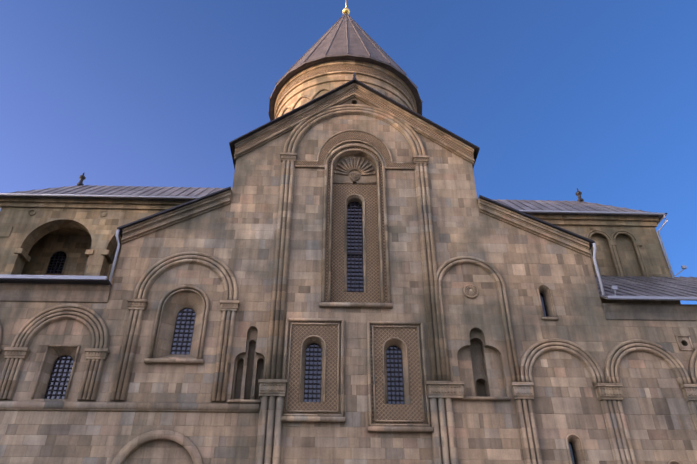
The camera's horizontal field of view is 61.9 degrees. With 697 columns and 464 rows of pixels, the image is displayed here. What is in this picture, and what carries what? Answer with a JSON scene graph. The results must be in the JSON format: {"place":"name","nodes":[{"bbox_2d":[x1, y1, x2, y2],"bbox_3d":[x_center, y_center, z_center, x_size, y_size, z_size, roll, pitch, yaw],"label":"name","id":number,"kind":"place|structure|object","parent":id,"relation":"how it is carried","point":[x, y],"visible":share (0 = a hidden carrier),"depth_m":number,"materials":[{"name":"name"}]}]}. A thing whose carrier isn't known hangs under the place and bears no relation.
{"place":"outdoors","nodes":[
{"label":"outdoors","id":0,"kind":"place"},
{"bbox_2d":[0,207,163,275],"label":"wall","id":1,"kind":"structure","parent":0,"point":[28,232],"depth_m":32.66,"materials":[{"name":"stone"}]},
{"bbox_2d":[0,198,188,274],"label":"stone moldings","id":2,"kind":"structure","parent":1,"relation":"attached to","point":[5,231],"depth_m":33.23,"materials":[{"name":"beige stone"}]},
{"bbox_2d":[47,251,65,272],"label":"window panes","id":3,"kind":"structure","parent":2,"relation":"attached to","point":[58,264],"depth_m":34.19,"materials":[{"name":"black glass"}]},
{"bbox_2d":[46,251,65,273],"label":"gallery window bars","id":4,"kind":"object","parent":3,"relation":"attached to","point":[55,267],"visible":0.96,"depth_m":34.13,"materials":[{"name":"black metal"}]},
{"bbox_2d":[21,228,121,283],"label":"recessed wall","id":5,"kind":"structure","parent":2,"relation":"attached to","point":[74,243],"depth_m":34.66,"materials":[{"name":"stone"}]},
{"bbox_2d":[0,185,231,200],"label":"gallery roof","id":6,"kind":"structure","parent":2,"relation":"on","point":[137,191],"depth_m":34.81,"materials":[{"name":"metal"}]},
{"bbox_2d":[0,0,696,303],"label":"sky","id":7,"kind":"structure","parent":0,"point":[598,98],"materials":[{"name":"blue"}]},
{"bbox_2d":[556,225,680,304],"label":"wall","id":8,"kind":"structure","parent":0,"point":[654,258],"depth_m":32.95,"materials":[{"name":"stone"}]},
{"bbox_2d":[477,199,662,219],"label":"clerestory roof","id":9,"kind":"structure","parent":8,"relation":"on","point":[549,205],"depth_m":35.28,"materials":[{"name":"metal"}]},
{"bbox_2d":[77,173,583,201],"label":"roof crosses","id":10,"kind":"object","parent":9,"relation":"on","point":[82,177],"visible":0.85,"depth_m":37.77,"materials":[{"name":"grey metal"}]},
{"bbox_2d":[529,214,658,276],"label":"stone moldings","id":11,"kind":"structure","parent":8,"relation":"attached to","point":[585,220],"depth_m":33.70,"materials":[{"name":"beige stone"}]},
{"label":"ground","id":12,"kind":"structure","parent":0,"visible":0},
{"bbox_2d":[0,97,696,463],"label":"facade wall","id":13,"kind":"structure","parent":12,"relation":"on","point":[236,235],"depth_m":23.21,"materials":[{"name":"beige stone"}]},
{"bbox_2d":[0,279,111,286],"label":"terrace slab","id":14,"kind":"structure","parent":13,"relation":"attached to","point":[45,281],"depth_m":23.57,"materials":[{"name":"stone"}]},
{"bbox_2d":[44,201,404,403],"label":"window bars","id":15,"kind":"object","parent":13,"relation":"attached to","point":[354,253],"depth_m":23.17,"materials":[{"name":"black metal"}]},
{"bbox_2d":[0,104,696,463],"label":"arch moldings","id":16,"kind":"structure","parent":13,"relation":"attached to","point":[274,418],"depth_m":22.77,"materials":[{"name":"beige stone"}]},
{"bbox_2d":[0,152,696,401],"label":"column capitals","id":17,"kind":"object","parent":13,"relation":"attached to","point":[453,390],"visible":1,"depth_m":22.04,"materials":[{"name":"beige stone"}]},
{"bbox_2d":[0,274,696,299],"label":"gutter","id":18,"kind":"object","parent":13,"relation":"attached to","point":[49,277],"depth_m":23.52,"materials":[{"name":"grey metal"}]},
{"bbox_2d":[0,283,696,320],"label":"eave cornices","id":19,"kind":"object","parent":13,"relation":"attached to","point":[55,293],"visible":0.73,"depth_m":23.74,"materials":[{"name":"stone"}]},
{"bbox_2d":[284,147,424,423],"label":"carved window surrounds","id":20,"kind":"object","parent":13,"relation":"attached to","point":[328,334],"visible":0.67,"depth_m":23.27,"materials":[{"name":"beige stone"}]},
{"bbox_2d":[235,87,473,158],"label":"gable cornice","id":21,"kind":"structure","parent":13,"relation":"attached to","point":[336,99],"depth_m":29.22,"materials":[{"name":"stone"}]},
{"bbox_2d":[229,78,479,168],"bbox_3d":[0.137,-3.019,34.049,12.080,4.710,11.480,1,-33,-2],"label":"roof edge","id":22,"kind":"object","parent":13,"relation":"on","point":[383,96],"depth_m":29.11,"materials":[{"name":"grey metal"}]},
{"bbox_2d":[234,83,474,164],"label":"gable cornice mouldings","id":23,"kind":"object","parent":13,"relation":"attached to","point":[369,103],"visible":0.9,"depth_m":29.06,"materials":[{"name":"beige stone"}]},
{"bbox_2d":[295,131,414,167],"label":"arch molding","id":24,"kind":"structure","parent":13,"relation":"attached to","point":[355,135],"depth_m":28.45,"materials":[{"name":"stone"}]},
{"bbox_2d":[121,190,590,256],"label":"half gable cornices","id":25,"kind":"object","parent":13,"relation":"attached to","point":[217,201],"visible":0.9,"depth_m":25.96,"materials":[{"name":"beige stone"}]},
{"bbox_2d":[117,186,594,249],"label":"half gable roofs","id":26,"kind":"structure","parent":13,"relation":"on","point":[122,227],"depth_m":25.93,"materials":[{"name":"grey metal"}]},
{"bbox_2d":[333,157,478,297],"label":"carved ornaments","id":27,"kind":"object","parent":13,"relation":"attached to","point":[470,290],"visible":0.98,"depth_m":27.90},
{"bbox_2d":[594,275,696,300],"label":"lower roof","id":28,"kind":"structure","parent":13,"relation":"on","point":[680,286],"depth_m":27.59,"materials":[{"name":"metal"}]},
{"bbox_2d":[0,193,673,295],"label":"gutters and downspouts","id":29,"kind":"object","parent":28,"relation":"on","point":[528,211],"visible":0.71,"depth_m":33.05,"materials":[{"name":"grey paint"}]},
{"bbox_3d":[0.124,2.189,31.157,11.400,8.200,8.700,1,-33,-2],"label":"transept","id":30,"kind":"object","parent":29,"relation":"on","visible":0},
{"bbox_2d":[274,60,416,118],"bbox_3d":[-0.217,-2.856,39.573,10.600,13.800,10.600,1,-33,-2],"label":"drum","id":31,"kind":"object","parent":30,"relation":"on","point":[304,92],"visible":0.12,"depth_m":38.83,"materials":[{"name":"stone"}]},
{"bbox_2d":[268,13,422,120],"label":"conical roof","id":32,"kind":"structure","parent":31,"relation":"on","point":[345,36],"depth_m":40.86,"materials":[{"name":"metal"}]},
{"bbox_2d":[342,8,349,13],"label":"finial ball","id":33,"kind":"object","parent":32,"relation":"on","point":[345,10],"visible":0.77,"depth_m":49.71,"materials":[{"name":"gold metal"}]},
{"bbox_2d":[276,65,415,111],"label":"cornice","id":34,"kind":"structure","parent":31,"relation":"attached to","point":[334,68],"depth_m":39.02,"materials":[{"name":"beige stone"}]},
{"bbox_2d":[611,265,686,295],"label":"floodlights","id":35,"kind":"object","parent":28,"relation":"on","point":[683,267],"visible":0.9,"depth_m":24.41,"materials":[{"name":"grey metal"}]}
]}

